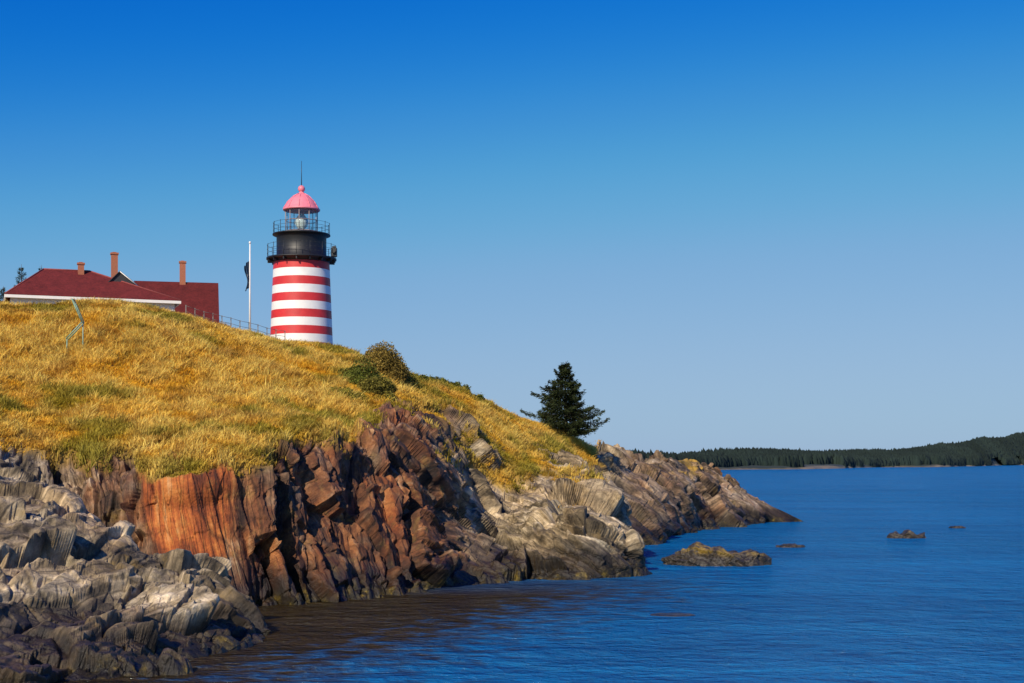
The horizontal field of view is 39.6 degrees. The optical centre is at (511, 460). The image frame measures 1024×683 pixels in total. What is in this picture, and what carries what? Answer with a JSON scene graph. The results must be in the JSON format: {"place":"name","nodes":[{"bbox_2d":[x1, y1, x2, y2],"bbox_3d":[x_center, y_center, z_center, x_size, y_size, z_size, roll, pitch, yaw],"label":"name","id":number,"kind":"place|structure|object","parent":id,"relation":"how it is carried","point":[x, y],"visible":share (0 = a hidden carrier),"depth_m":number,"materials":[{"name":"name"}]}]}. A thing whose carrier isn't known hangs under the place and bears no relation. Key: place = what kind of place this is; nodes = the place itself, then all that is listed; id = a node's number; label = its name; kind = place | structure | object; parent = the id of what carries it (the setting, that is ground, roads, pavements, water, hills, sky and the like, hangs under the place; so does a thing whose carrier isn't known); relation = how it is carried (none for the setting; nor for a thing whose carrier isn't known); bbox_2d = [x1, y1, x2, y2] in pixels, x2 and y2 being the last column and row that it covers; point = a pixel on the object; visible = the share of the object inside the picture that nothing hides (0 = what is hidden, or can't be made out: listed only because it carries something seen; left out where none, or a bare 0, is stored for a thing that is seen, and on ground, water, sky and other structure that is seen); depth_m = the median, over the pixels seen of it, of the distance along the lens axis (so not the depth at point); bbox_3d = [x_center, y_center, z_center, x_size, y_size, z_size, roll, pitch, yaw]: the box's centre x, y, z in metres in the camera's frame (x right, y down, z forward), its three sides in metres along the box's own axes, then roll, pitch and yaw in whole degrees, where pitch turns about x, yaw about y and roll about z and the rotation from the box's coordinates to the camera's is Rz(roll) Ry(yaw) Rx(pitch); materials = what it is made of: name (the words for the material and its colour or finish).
{"place":"outdoors","nodes":[
{"label":"outdoors","id":0,"kind":"place"},
{"bbox_2d":[0,305,803,606],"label":"terrain","id":1,"kind":"structure","parent":0,"point":[383,510],"depth_m":62.45,"materials":[{"name":"brown stone"}]},
{"bbox_2d":[0,286,5,301],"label":"spruce tree","id":2,"kind":"object","parent":1,"relation":"on","point":[2,292],"visible":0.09,"depth_m":149.90,"materials":[{"name":"green plant"}]},
{"bbox_2d":[15,264,26,285],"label":"spruce tree","id":3,"kind":"object","parent":1,"relation":"on","point":[20,273],"visible":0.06,"depth_m":149.91,"materials":[{"name":"green plant"}]},
{"bbox_2d":[65,299,84,350],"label":"handrail","id":4,"kind":"object","parent":1,"relation":"on","point":[78,312],"visible":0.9,"depth_m":73.15,"materials":[{"name":"metal"}]},
{"bbox_2d":[4,252,180,310],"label":"keepers house","id":5,"kind":"structure","parent":1,"relation":"on","point":[50,285],"depth_m":121.95,"materials":[{"name":"red"}]},
{"bbox_2d":[0,459,270,682],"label":"rock outcrop","id":6,"kind":"object","parent":1,"relation":"on","point":[85,594],"visible":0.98,"depth_m":41.03,"materials":[{"name":"grey stone"}]},
{"bbox_2d":[134,261,218,322],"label":"gabled house","id":7,"kind":"structure","parent":1,"relation":"on","point":[201,297],"depth_m":132.49,"materials":[{"name":"red"}]},
{"bbox_2d":[185,305,284,336],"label":"fence","id":8,"kind":"object","parent":1,"relation":"on","point":[225,322],"visible":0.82,"depth_m":90.73,"materials":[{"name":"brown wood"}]},
{"bbox_2d":[244,241,250,329],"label":"flagpole","id":9,"kind":"object","parent":1,"relation":"on","point":[247,268],"visible":0.98,"depth_m":107.95,"materials":[{"name":"metal"}]},
{"bbox_2d":[266,161,336,344],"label":"lighthouse","id":10,"kind":"object","parent":1,"relation":"on","point":[301,261],"visible":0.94,"depth_m":127.88,"materials":[{"name":"red paint"}]},
{"bbox_2d":[0,296,609,508],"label":"grass","id":11,"kind":"structure","parent":1,"relation":"on","point":[281,380],"depth_m":72.38,"materials":[{"name":"yellow plant"}]},
{"bbox_2d":[327,386,365,404],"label":"shrub","id":12,"kind":"object","parent":1,"relation":"on","point":[349,393],"visible":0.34,"depth_m":74.65,"materials":[{"name":"green plant"}]},
{"bbox_2d":[338,353,385,384],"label":"shrub","id":13,"kind":"object","parent":1,"relation":"on","point":[359,371],"visible":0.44,"depth_m":79.67,"materials":[{"name":"green plant"}]},
{"bbox_2d":[356,375,397,399],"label":"shrub","id":14,"kind":"object","parent":1,"relation":"on","point":[381,386],"visible":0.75,"depth_m":77.59,"materials":[{"name":"green plant"}]},
{"bbox_2d":[356,340,410,384],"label":"shrub","id":15,"kind":"object","parent":1,"relation":"on","point":[384,358],"visible":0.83,"depth_m":84.19,"materials":[{"name":"green plant"}]},
{"bbox_2d":[406,366,419,388],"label":"shrub","id":16,"kind":"object","parent":1,"relation":"on","point":[413,377],"visible":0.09,"depth_m":87.23,"materials":[{"name":"green plant"}]},
{"bbox_2d":[414,374,446,384],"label":"shrub","id":17,"kind":"object","parent":1,"relation":"on","point":[427,377],"visible":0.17,"depth_m":92.53,"materials":[{"name":"green plant"}]},
{"bbox_2d":[430,375,466,391],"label":"shrub","id":18,"kind":"object","parent":1,"relation":"on","point":[453,383],"visible":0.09,"depth_m":94.66,"materials":[{"name":"green plant"}]},
{"bbox_2d":[455,381,484,399],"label":"shrub","id":19,"kind":"object","parent":1,"relation":"on","point":[480,396],"visible":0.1,"depth_m":95.56,"materials":[{"name":"green plant"}]},
{"bbox_2d":[519,361,609,437],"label":"spruce tree","id":20,"kind":"object","parent":1,"relation":"on","point":[559,399],"visible":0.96,"depth_m":101.30,"materials":[{"name":"green plant"}]},
{"bbox_2d":[0,0,1023,453],"label":"sky","id":21,"kind":"structure","parent":0,"point":[791,224],"materials":[{"name":"blue"}]},
{"bbox_2d":[54,465,1023,682],"bbox_3d":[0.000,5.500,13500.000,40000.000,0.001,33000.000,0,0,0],"label":"water","id":22,"kind":"structure","parent":0,"point":[850,592],"depth_m":51.29,"materials":[{"name":"blue liquid"}]},
{"bbox_2d":[650,613,694,616],"bbox_3d":[5.747,5.526,50.784,1.649,0.166,1.011,0,0,0],"label":"sea rock","id":23,"kind":"object","parent":22,"relation":"in","point":[672,614],"visible":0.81,"depth_m":50.57,"materials":[{"name":"grey stone"}]},
{"bbox_2d":[661,542,771,566],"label":"sea rock","id":24,"kind":"object","parent":22,"relation":"in","point":[698,554],"visible":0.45,"depth_m":74.78,"materials":[{"name":"stone"}]},
{"bbox_2d":[776,543,804,547],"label":"sea rock","id":25,"kind":"object","parent":22,"relation":"in","point":[790,545],"visible":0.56,"depth_m":90.40,"materials":[{"name":"grey stone"}]},
{"bbox_2d":[887,529,925,538],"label":"sea rock","id":26,"kind":"object","parent":22,"relation":"in","point":[907,534],"visible":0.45,"depth_m":101.05,"materials":[{"name":"grey stone"}]},
{"bbox_2d":[949,526,965,527],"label":"sea rock","id":27,"kind":"object","parent":22,"relation":"in","point":[957,527],"visible":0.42,"depth_m":116.27,"materials":[{"name":"grey stone"}]},
{"bbox_2d":[718,458,1022,469],"bbox_3d":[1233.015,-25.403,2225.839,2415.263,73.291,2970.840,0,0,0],"label":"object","id":28,"kind":"structure","parent":0,"point":[996,461],"depth_m":1020.06,"materials":[{"name":"grey stone"}]},
{"bbox_2d":[629,432,1023,467],"bbox_3d":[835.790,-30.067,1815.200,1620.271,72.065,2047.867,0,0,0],"label":"forest","id":29,"kind":"object","parent":28,"relation":"on","point":[984,450],"visible":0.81,"depth_m":1268.60,"materials":[{"name":"green plant"}]}
]}

